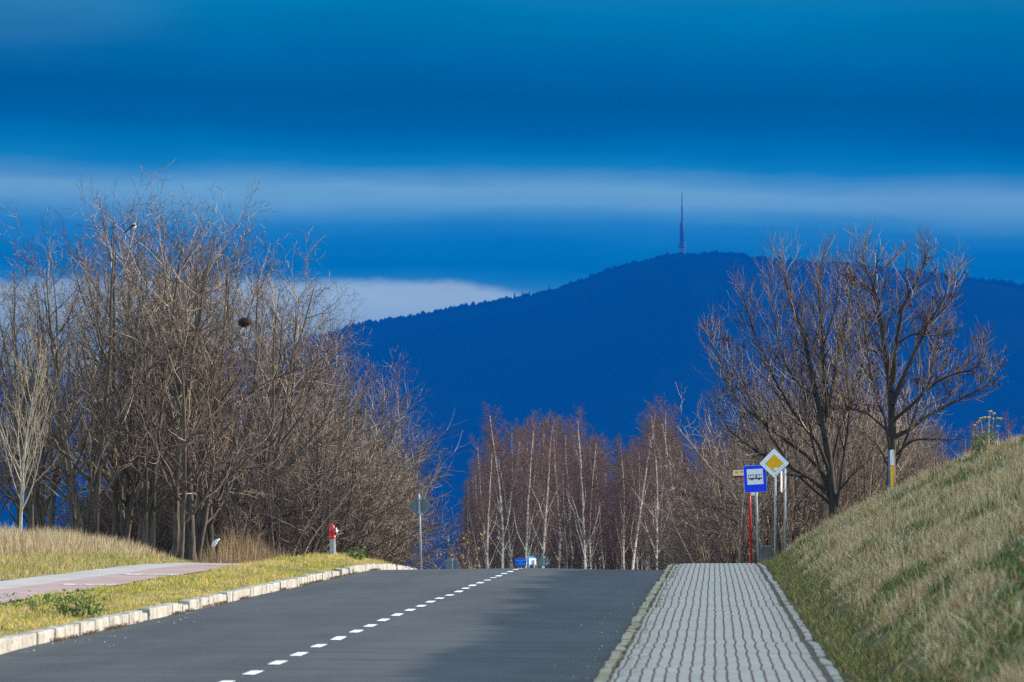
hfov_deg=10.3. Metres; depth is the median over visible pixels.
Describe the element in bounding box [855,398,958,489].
shrub
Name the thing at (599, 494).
birch tree
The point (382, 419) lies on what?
bare tree
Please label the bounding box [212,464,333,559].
shrub
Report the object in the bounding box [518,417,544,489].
birch tree
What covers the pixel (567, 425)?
birch tree
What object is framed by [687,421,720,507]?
birch tree
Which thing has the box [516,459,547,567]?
birch tree
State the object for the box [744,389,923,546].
shrub
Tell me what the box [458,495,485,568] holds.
birch tree
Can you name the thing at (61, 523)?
shrub
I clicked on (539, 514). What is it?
birch tree
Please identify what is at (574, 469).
birch tree
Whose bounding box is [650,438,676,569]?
birch tree
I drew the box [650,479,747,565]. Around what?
shrub
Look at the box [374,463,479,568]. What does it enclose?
shrub
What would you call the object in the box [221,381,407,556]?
shrub
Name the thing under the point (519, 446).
birch tree
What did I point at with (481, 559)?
shrub
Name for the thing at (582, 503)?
birch tree
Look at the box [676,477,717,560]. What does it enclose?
shrub
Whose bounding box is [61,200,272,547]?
bare tree
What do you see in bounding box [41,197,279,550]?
bare tree
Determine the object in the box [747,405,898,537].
shrub
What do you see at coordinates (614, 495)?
birch tree
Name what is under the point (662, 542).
shrub
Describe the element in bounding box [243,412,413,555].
shrub
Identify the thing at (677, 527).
shrub
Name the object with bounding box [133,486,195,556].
shrub
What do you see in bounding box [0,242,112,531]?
bare tree
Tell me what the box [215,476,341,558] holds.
shrub
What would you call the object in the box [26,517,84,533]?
shrub
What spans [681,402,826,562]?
shrub
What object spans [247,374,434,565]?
shrub
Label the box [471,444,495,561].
birch tree
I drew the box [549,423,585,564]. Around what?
birch tree
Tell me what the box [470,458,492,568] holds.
birch tree
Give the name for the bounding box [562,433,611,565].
birch tree
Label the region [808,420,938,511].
shrub
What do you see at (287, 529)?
shrub
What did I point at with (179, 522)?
bare tree
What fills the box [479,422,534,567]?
birch tree
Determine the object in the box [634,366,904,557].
shrub
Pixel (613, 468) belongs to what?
birch tree
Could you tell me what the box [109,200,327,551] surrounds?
bare tree
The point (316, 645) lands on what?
road markings
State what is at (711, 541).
shrub
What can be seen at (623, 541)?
birch tree
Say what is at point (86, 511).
shrub
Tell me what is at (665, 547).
shrub
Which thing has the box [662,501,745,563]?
shrub
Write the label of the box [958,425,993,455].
birch tree
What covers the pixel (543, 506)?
birch tree
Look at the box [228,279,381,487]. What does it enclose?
bare tree
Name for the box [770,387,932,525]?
shrub
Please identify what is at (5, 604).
weed
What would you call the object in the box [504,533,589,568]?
shrub
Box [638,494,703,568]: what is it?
shrub
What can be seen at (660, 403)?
birch tree
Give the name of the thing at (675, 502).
birch tree
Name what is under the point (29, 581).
path
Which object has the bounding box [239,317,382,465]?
bare tree
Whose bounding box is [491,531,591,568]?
shrub
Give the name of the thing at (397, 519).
shrub
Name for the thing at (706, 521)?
shrub
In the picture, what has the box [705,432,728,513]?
birch tree
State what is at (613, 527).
birch tree
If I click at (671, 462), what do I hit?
birch tree
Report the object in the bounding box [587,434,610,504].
birch tree
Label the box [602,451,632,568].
birch tree
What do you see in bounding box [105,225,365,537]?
bare tree
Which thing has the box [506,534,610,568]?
shrub
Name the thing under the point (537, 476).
birch tree
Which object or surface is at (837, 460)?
sucker bush
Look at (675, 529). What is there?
shrub
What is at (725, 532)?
sucker bush
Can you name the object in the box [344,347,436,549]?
bare tree
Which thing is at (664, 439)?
birch tree
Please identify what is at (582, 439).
birch tree
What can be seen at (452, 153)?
sky
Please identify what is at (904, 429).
sucker bush
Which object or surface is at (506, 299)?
forest
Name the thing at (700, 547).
shrub
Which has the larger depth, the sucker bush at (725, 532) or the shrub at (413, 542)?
the shrub at (413, 542)
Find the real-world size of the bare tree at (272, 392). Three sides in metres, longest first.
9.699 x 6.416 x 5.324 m
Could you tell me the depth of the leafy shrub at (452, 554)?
281.70 m
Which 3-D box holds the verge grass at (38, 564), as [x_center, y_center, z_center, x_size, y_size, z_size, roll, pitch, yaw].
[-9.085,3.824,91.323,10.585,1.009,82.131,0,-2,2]
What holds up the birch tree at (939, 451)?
on the ground at (845, 675)
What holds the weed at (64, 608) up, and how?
on the ground at (845, 675)
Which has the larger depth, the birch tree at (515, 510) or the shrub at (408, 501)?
the birch tree at (515, 510)
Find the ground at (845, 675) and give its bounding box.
[0,445,1023,681]
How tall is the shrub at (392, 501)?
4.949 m
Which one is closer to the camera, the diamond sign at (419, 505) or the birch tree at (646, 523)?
the diamond sign at (419, 505)
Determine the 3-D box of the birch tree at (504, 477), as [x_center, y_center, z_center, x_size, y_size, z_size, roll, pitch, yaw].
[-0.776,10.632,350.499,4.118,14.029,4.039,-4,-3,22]
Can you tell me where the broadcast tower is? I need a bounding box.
[677,203,686,252]
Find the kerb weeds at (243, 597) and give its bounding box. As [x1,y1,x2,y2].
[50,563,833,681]
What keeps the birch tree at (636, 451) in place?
on the ground at (845, 675)
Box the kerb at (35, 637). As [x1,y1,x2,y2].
[0,563,415,653]
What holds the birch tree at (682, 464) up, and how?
on the ground at (845, 675)
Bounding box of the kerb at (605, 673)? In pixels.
[594,564,671,681]
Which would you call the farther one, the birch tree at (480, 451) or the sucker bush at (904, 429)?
the birch tree at (480, 451)
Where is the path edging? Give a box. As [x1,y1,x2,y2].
[757,563,843,681]
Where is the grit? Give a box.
[31,606,634,677]
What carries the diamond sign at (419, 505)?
on the ground at (845, 675)
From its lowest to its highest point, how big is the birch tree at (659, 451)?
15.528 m
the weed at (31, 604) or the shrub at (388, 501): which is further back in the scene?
the shrub at (388, 501)
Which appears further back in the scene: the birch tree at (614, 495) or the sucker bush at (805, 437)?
the birch tree at (614, 495)
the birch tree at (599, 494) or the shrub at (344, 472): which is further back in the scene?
the birch tree at (599, 494)
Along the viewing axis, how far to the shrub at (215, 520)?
140.79 m
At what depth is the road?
63.36 m
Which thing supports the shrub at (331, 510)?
on the ground at (845, 675)
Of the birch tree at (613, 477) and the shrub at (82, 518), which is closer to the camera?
the shrub at (82, 518)
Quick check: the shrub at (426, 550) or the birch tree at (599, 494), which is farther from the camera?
the birch tree at (599, 494)
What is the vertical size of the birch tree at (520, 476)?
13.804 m
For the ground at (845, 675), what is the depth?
58.11 m
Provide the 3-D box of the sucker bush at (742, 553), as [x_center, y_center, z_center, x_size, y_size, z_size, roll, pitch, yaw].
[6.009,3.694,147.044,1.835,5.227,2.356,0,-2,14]
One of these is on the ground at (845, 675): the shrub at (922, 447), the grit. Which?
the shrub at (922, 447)
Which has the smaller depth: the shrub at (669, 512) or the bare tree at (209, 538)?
the bare tree at (209, 538)
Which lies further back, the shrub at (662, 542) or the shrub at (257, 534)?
the shrub at (662, 542)
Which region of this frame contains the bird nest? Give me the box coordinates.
[237,317,252,328]
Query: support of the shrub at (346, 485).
on the ground at (845, 675)
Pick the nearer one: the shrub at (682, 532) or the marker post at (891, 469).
the marker post at (891, 469)
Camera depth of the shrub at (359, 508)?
142.24 m
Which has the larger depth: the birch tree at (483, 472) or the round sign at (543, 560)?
the birch tree at (483, 472)
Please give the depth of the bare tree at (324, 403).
156.64 m
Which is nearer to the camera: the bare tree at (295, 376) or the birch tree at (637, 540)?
the bare tree at (295, 376)
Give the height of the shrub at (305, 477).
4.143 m
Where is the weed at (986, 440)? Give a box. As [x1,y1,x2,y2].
[969,428,1000,453]
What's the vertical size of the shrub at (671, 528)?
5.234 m
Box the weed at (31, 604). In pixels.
[1,590,78,612]
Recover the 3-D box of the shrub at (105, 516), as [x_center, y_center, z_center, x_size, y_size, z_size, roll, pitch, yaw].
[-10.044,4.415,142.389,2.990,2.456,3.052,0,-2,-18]
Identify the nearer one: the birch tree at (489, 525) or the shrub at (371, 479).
the shrub at (371, 479)
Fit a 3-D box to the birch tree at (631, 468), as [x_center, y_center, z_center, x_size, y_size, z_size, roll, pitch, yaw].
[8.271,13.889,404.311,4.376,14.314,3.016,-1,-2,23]
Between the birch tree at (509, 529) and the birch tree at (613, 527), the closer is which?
the birch tree at (613, 527)
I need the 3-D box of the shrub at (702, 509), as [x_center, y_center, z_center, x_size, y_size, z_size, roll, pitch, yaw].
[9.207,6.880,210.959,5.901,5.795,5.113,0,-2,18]
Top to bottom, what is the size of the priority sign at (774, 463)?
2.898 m
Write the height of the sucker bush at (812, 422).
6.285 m
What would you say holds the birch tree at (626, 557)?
on the ground at (845, 675)
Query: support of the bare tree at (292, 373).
on the ground at (845, 675)
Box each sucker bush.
[669,426,747,562]
[690,330,842,552]
[699,356,833,559]
[716,394,773,562]
[728,368,813,557]
[735,304,869,544]
[745,339,872,523]
[748,311,882,508]
[807,322,874,510]
[828,345,922,503]
[829,338,914,502]
[848,367,928,495]
[876,376,933,484]
[899,398,935,474]
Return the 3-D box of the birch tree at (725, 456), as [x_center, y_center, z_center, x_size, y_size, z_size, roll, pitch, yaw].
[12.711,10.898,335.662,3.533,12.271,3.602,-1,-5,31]
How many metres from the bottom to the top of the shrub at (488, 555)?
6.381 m
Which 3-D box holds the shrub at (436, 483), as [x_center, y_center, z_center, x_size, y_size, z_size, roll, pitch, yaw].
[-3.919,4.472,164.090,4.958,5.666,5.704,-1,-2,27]
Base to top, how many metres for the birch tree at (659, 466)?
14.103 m
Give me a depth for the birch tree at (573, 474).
353.07 m
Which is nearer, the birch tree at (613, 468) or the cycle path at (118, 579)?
the cycle path at (118, 579)
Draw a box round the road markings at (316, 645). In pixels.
[221,568,522,681]
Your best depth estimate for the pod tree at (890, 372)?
136.79 m
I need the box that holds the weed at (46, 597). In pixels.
[26,593,82,603]
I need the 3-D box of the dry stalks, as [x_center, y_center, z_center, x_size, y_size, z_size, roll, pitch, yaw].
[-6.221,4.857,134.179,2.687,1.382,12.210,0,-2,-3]
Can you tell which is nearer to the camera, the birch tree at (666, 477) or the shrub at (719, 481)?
the shrub at (719, 481)
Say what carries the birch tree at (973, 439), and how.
on the ground at (845, 675)
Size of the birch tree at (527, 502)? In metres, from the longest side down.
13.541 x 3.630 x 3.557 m
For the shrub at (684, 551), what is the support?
on the ground at (845, 675)
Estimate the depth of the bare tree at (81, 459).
144.03 m
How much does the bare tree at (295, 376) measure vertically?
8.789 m
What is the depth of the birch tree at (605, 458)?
437.62 m
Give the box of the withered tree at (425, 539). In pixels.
[387,456,441,568]
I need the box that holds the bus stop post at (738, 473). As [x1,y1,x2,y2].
[733,470,757,562]
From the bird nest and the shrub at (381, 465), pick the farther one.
the shrub at (381, 465)
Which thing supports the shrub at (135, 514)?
on the ground at (845, 675)
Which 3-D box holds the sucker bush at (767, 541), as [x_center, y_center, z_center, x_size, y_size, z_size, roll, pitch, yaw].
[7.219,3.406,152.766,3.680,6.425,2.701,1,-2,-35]
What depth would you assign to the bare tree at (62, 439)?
129.95 m
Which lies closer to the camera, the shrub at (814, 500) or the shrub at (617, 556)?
the shrub at (814, 500)
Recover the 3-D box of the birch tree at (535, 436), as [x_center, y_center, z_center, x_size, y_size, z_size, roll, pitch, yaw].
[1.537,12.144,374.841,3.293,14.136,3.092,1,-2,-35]
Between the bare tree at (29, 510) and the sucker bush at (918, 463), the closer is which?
the bare tree at (29, 510)
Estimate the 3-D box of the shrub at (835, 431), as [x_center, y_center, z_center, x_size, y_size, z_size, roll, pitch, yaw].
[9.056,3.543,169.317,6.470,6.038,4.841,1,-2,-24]
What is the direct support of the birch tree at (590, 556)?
on the ground at (845, 675)
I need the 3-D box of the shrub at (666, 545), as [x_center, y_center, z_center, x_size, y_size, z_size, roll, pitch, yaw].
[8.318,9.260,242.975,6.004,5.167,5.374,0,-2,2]
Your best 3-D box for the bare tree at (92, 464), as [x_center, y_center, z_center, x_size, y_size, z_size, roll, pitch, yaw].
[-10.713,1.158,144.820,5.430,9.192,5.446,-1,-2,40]
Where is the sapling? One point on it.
(22, 478)
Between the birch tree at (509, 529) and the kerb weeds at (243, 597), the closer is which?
the kerb weeds at (243, 597)
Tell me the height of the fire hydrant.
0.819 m
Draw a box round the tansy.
[973,410,1001,451]
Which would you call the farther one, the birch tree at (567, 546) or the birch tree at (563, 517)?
the birch tree at (563, 517)
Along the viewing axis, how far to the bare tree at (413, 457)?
193.86 m
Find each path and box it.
[0,563,203,588]
[0,563,245,602]
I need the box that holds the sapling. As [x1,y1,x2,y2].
[0,320,61,532]
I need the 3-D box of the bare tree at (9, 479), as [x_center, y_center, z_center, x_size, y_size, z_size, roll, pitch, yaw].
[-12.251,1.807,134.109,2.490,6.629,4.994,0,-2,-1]
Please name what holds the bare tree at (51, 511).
on the ground at (845, 675)
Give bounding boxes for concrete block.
[760,546,771,561]
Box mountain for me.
[0,254,1023,568]
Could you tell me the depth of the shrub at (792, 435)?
167.65 m
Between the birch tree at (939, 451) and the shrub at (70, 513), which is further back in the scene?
the birch tree at (939, 451)
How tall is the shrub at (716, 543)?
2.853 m
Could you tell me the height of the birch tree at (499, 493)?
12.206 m
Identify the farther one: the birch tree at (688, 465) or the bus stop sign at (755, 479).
the birch tree at (688, 465)
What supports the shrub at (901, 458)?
on the ground at (845, 675)
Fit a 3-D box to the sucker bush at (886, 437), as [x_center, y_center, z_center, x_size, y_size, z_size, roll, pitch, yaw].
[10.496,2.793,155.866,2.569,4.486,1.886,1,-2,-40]
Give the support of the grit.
on the road
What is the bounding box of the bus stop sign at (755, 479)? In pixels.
[743,465,766,562]
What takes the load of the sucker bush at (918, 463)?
on the ground at (845, 675)
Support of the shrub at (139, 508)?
on the ground at (845, 675)
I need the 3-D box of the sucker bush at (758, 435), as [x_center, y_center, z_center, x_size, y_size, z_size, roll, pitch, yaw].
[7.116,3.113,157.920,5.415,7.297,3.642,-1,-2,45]
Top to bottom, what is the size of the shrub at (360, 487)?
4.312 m
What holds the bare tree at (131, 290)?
on the ground at (845, 675)
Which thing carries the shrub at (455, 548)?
on the ground at (845, 675)
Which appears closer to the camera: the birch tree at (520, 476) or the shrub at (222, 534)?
the shrub at (222, 534)
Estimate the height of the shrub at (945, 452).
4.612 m
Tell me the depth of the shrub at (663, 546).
234.59 m
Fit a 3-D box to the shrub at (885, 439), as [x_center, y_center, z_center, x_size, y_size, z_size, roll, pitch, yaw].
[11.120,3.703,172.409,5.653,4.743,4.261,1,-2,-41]
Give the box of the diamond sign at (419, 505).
[407,494,430,568]
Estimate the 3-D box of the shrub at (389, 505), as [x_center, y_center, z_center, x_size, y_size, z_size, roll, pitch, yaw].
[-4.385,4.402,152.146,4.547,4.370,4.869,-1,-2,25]
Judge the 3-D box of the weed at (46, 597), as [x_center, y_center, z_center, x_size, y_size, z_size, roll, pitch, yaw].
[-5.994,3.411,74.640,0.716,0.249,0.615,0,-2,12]
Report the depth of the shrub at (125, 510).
141.00 m
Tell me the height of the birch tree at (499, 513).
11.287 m
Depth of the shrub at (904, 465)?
155.46 m
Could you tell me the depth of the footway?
58.75 m
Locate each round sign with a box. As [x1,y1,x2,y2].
[446,558,459,568]
[539,556,548,565]
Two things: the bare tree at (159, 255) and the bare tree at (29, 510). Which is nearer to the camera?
the bare tree at (29, 510)
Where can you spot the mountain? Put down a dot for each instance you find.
(612, 352)
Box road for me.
[0,568,664,681]
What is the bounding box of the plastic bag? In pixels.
[211,539,219,547]
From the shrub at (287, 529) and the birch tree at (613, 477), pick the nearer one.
the shrub at (287, 529)
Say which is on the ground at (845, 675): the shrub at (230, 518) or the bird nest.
the shrub at (230, 518)
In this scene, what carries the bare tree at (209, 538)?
on the ground at (845, 675)
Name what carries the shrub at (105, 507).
on the ground at (845, 675)
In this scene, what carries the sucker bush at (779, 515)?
on the ground at (845, 675)
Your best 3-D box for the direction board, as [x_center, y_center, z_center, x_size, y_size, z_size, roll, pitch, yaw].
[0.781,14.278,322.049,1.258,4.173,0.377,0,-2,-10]
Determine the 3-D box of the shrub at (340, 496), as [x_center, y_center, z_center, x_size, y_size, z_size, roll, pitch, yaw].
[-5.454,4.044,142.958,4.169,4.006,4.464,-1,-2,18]
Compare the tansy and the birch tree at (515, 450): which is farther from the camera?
the birch tree at (515, 450)
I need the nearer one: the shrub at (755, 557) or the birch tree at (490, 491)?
the shrub at (755, 557)
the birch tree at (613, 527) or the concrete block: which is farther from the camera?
the birch tree at (613, 527)
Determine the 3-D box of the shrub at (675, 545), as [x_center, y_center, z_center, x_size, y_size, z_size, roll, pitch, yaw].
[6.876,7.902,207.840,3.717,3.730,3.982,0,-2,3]
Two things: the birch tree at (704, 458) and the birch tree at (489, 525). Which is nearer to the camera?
the birch tree at (489, 525)
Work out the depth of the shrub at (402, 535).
145.20 m
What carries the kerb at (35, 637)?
on the ground at (845, 675)
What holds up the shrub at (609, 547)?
on the ground at (845, 675)
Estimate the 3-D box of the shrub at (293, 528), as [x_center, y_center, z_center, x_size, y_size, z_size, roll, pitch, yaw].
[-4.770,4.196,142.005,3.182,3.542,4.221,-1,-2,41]
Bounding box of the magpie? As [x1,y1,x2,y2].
[124,222,138,233]
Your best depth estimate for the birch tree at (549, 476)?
381.97 m
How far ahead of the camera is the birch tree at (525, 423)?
455.85 m
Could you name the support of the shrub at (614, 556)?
on the ground at (845, 675)
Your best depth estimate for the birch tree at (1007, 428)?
429.44 m
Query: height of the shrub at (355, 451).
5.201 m
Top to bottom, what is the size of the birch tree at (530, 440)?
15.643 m
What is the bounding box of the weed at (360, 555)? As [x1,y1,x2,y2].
[347,546,367,560]
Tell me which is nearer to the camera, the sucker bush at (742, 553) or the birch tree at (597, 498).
the sucker bush at (742, 553)
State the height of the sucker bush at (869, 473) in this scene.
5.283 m
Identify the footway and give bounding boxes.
[608,563,832,681]
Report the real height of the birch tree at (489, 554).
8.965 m
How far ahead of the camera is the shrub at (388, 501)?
151.41 m
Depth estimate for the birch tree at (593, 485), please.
366.32 m
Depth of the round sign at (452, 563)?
226.10 m
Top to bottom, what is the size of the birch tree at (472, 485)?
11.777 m
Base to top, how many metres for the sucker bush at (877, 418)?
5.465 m
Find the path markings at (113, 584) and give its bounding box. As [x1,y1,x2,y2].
[0,573,175,600]
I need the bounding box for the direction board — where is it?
[515,556,535,567]
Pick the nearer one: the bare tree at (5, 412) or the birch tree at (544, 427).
the bare tree at (5, 412)
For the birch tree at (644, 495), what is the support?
on the ground at (845, 675)
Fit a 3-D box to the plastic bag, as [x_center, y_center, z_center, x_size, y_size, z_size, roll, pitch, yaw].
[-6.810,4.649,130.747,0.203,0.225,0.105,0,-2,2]
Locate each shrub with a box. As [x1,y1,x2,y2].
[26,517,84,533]
[47,511,67,531]
[51,469,136,539]
[55,467,140,528]
[55,481,125,535]
[65,492,125,534]
[66,466,169,542]
[79,464,226,547]
[87,471,225,553]
[89,466,187,553]
[91,460,252,557]
[132,493,187,554]
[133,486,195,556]
[165,509,224,557]
[186,490,268,562]
[186,509,241,555]
[205,470,276,548]
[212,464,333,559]
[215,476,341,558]
[215,487,281,562]
[216,428,357,556]
[216,471,271,551]
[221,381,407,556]
[223,443,394,559]
[239,395,436,556]
[239,414,425,555]
[239,430,404,548]
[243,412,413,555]
[246,426,370,552]
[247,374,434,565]
[247,394,397,564]
[248,419,348,497]
[251,443,406,559]
[254,421,435,562]
[257,372,468,556]
[257,402,403,555]
[259,403,405,532]
[279,422,428,557]
[282,416,467,568]
[293,438,439,565]
[294,423,405,553]
[296,408,446,568]
[316,420,459,568]
[332,403,470,559]
[341,430,423,557]
[343,414,451,564]
[344,435,418,567]
[348,421,440,558]
[349,451,433,563]
[352,447,435,563]
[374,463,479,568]
[387,462,452,558]
[396,502,457,568]
[410,504,507,568]
[411,514,473,568]
[413,527,498,568]
[436,513,514,565]
[443,540,524,568]
[453,530,516,568]
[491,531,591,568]
[500,524,558,567]
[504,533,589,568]
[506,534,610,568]
[514,545,613,568]
[541,503,665,569]
[544,529,613,568]
[547,521,661,568]
[576,519,666,569]
[598,539,670,569]
[617,456,810,567]
[621,482,725,569]
[628,373,859,562]
[630,399,842,567]
[631,517,693,563]
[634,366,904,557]
[637,489,712,564]
[637,502,703,569]
[638,489,708,566]
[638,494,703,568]
[639,526,684,567]
[645,511,716,568]
[649,501,696,569]
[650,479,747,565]
[655,522,711,563]
[656,504,705,543]
[657,525,721,563]
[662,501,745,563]
[664,487,726,559]
[668,467,748,562]
[669,478,728,550]
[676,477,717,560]
[679,505,753,562]
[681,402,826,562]
[683,511,748,561]
[696,447,800,528]
[717,386,911,556]
[719,355,915,537]
[736,351,928,520]
[736,359,927,541]
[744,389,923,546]
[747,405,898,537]
[748,428,855,547]
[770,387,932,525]
[799,388,949,483]
[800,363,968,510]
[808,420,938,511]
[838,385,955,502]
[850,395,959,502]
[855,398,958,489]
[879,411,958,482]
[925,437,967,468]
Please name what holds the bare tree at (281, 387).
on the ground at (845, 675)
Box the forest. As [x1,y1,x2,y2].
[8,250,1023,380]
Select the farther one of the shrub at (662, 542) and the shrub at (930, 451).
the shrub at (662, 542)
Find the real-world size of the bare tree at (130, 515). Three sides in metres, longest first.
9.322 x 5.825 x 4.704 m
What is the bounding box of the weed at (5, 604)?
[0,592,28,607]
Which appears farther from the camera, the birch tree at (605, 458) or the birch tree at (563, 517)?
the birch tree at (605, 458)
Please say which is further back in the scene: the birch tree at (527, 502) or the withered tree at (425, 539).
the birch tree at (527, 502)
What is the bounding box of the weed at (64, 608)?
[48,586,110,618]
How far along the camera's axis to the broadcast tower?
11001.06 m
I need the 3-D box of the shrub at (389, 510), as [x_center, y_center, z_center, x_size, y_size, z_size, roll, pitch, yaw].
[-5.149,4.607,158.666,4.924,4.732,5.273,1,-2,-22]
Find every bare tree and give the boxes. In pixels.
[0,159,208,538]
[0,210,183,535]
[0,228,120,532]
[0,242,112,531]
[0,267,123,532]
[0,280,126,531]
[0,281,46,512]
[0,315,76,490]
[36,201,235,537]
[39,200,294,554]
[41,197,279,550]
[46,176,241,543]
[55,198,290,522]
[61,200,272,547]
[84,180,349,561]
[87,175,296,561]
[100,179,273,559]
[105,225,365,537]
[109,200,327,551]
[161,192,377,555]
[165,223,380,560]
[216,274,413,526]
[218,255,366,550]
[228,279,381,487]
[236,262,342,464]
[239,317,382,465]
[257,283,415,477]
[297,312,462,542]
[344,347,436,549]
[364,376,465,566]
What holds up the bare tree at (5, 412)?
on the ground at (845, 675)
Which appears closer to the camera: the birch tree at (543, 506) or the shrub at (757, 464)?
the shrub at (757, 464)
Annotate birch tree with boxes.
[457,475,477,562]
[457,476,488,568]
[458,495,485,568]
[459,459,490,567]
[463,458,481,561]
[464,402,526,567]
[467,441,512,567]
[469,433,496,568]
[469,484,498,568]
[470,445,500,568]
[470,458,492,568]
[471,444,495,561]
[473,425,532,523]
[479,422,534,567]
[483,428,518,567]
[484,440,518,568]
[492,454,512,565]
[496,468,519,567]
[497,466,523,567]
[498,409,554,567]
[499,418,556,555]
[507,429,532,557]
[508,425,541,486]
[509,418,540,469]
[509,439,551,557]
[512,449,543,567]
[516,422,558,541]
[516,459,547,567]
[517,421,572,555]
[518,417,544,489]
[518,417,568,567]
[518,419,553,567]
[521,412,567,567]
[529,409,572,567]
[529,465,555,567]
[533,465,559,567]
[538,420,588,566]
[540,434,558,567]
[544,451,576,568]
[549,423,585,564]
[551,462,575,568]
[554,414,615,469]
[555,405,616,568]
[559,431,613,568]
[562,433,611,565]
[562,454,610,568]
[565,434,584,563]
[567,431,599,568]
[570,449,614,553]
[571,424,589,470]
[582,437,616,568]
[583,435,611,568]
[586,442,614,566]
[586,443,614,568]
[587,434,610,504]
[587,456,607,564]
[592,436,617,557]
[599,438,614,513]
[602,439,630,566]
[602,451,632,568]
[603,432,644,569]
[604,451,642,569]
[607,458,621,521]
[609,438,645,560]
[610,476,629,569]
[617,435,655,569]
[618,400,672,569]
[618,442,663,564]
[620,401,685,568]
[624,474,652,569]
[625,455,653,569]
[628,463,665,569]
[631,458,659,569]
[636,419,691,553]
[641,415,673,563]
[646,412,691,547]
[647,393,694,543]
[649,417,690,559]
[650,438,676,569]
[655,435,680,554]
[655,436,696,556]
[662,440,693,513]
[667,477,683,557]
[681,474,691,540]
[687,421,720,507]
[700,450,719,521]
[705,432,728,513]
[706,426,742,510]
[920,422,942,465]
[936,428,952,464]
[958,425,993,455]
[965,421,995,454]
[999,411,1017,440]
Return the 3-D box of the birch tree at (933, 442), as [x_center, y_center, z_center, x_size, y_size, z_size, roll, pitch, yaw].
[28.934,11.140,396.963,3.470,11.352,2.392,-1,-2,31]
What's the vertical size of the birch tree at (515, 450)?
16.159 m
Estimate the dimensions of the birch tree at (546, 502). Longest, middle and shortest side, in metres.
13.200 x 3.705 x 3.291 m
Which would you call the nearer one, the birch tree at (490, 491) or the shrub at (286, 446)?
the shrub at (286, 446)
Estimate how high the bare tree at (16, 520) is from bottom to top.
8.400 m
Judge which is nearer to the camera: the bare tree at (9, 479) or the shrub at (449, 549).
the bare tree at (9, 479)
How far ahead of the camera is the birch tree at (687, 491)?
363.20 m
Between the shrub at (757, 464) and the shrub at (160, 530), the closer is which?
the shrub at (160, 530)
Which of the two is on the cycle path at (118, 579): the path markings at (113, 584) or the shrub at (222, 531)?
the path markings at (113, 584)
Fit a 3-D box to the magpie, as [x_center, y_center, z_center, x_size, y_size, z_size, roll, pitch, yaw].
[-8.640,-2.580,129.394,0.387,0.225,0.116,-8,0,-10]
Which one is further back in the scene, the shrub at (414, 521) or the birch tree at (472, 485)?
the birch tree at (472, 485)
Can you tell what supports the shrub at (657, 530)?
on the ground at (845, 675)
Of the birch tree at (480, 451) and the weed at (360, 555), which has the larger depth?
the birch tree at (480, 451)
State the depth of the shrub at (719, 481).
201.61 m
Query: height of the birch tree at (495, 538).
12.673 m
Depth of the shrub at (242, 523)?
149.15 m
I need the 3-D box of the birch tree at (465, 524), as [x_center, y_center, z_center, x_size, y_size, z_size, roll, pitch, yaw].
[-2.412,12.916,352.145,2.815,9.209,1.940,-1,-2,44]
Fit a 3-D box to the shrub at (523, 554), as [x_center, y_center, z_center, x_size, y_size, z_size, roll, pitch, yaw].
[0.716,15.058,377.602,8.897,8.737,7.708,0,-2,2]
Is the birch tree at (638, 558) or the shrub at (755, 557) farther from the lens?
the birch tree at (638, 558)
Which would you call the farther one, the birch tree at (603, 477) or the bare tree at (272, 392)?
the birch tree at (603, 477)
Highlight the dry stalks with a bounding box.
[193,522,291,562]
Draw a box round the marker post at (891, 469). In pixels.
[888,450,895,488]
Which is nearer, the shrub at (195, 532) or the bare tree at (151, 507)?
the bare tree at (151, 507)
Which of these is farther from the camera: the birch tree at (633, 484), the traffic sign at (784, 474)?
the birch tree at (633, 484)
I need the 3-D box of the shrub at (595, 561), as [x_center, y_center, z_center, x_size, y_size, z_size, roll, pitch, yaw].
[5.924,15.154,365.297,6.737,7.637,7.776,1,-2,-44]
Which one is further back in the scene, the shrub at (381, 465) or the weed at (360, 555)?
the shrub at (381, 465)
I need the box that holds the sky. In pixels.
[0,0,1023,379]
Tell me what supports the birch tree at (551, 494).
on the ground at (845, 675)
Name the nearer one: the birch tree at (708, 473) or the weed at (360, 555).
the weed at (360, 555)
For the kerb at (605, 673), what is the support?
on the ground at (845, 675)
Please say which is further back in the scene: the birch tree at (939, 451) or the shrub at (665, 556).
the birch tree at (939, 451)
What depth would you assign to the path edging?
58.53 m
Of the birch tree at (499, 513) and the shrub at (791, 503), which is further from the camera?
the birch tree at (499, 513)
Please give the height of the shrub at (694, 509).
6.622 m
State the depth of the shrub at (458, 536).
420.84 m
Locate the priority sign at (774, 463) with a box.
[760,449,788,556]
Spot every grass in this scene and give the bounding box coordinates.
[0,521,181,558]
[0,545,396,644]
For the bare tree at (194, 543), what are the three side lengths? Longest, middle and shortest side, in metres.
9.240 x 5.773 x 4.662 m
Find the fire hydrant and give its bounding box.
[329,523,337,554]
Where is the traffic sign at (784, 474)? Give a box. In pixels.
[780,468,786,549]
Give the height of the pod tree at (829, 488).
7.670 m
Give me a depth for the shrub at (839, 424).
169.24 m
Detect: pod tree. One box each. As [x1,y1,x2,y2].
[694,224,890,518]
[823,217,1011,490]
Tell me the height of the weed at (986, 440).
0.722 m
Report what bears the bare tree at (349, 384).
on the ground at (845, 675)
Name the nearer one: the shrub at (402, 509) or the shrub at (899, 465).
the shrub at (899, 465)
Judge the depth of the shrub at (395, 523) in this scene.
157.76 m
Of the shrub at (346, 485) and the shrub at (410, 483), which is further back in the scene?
the shrub at (410, 483)
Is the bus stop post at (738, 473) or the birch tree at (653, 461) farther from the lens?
the birch tree at (653, 461)
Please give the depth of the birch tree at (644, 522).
351.18 m
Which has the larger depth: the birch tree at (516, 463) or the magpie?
the birch tree at (516, 463)
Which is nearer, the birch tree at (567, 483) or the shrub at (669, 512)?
the shrub at (669, 512)

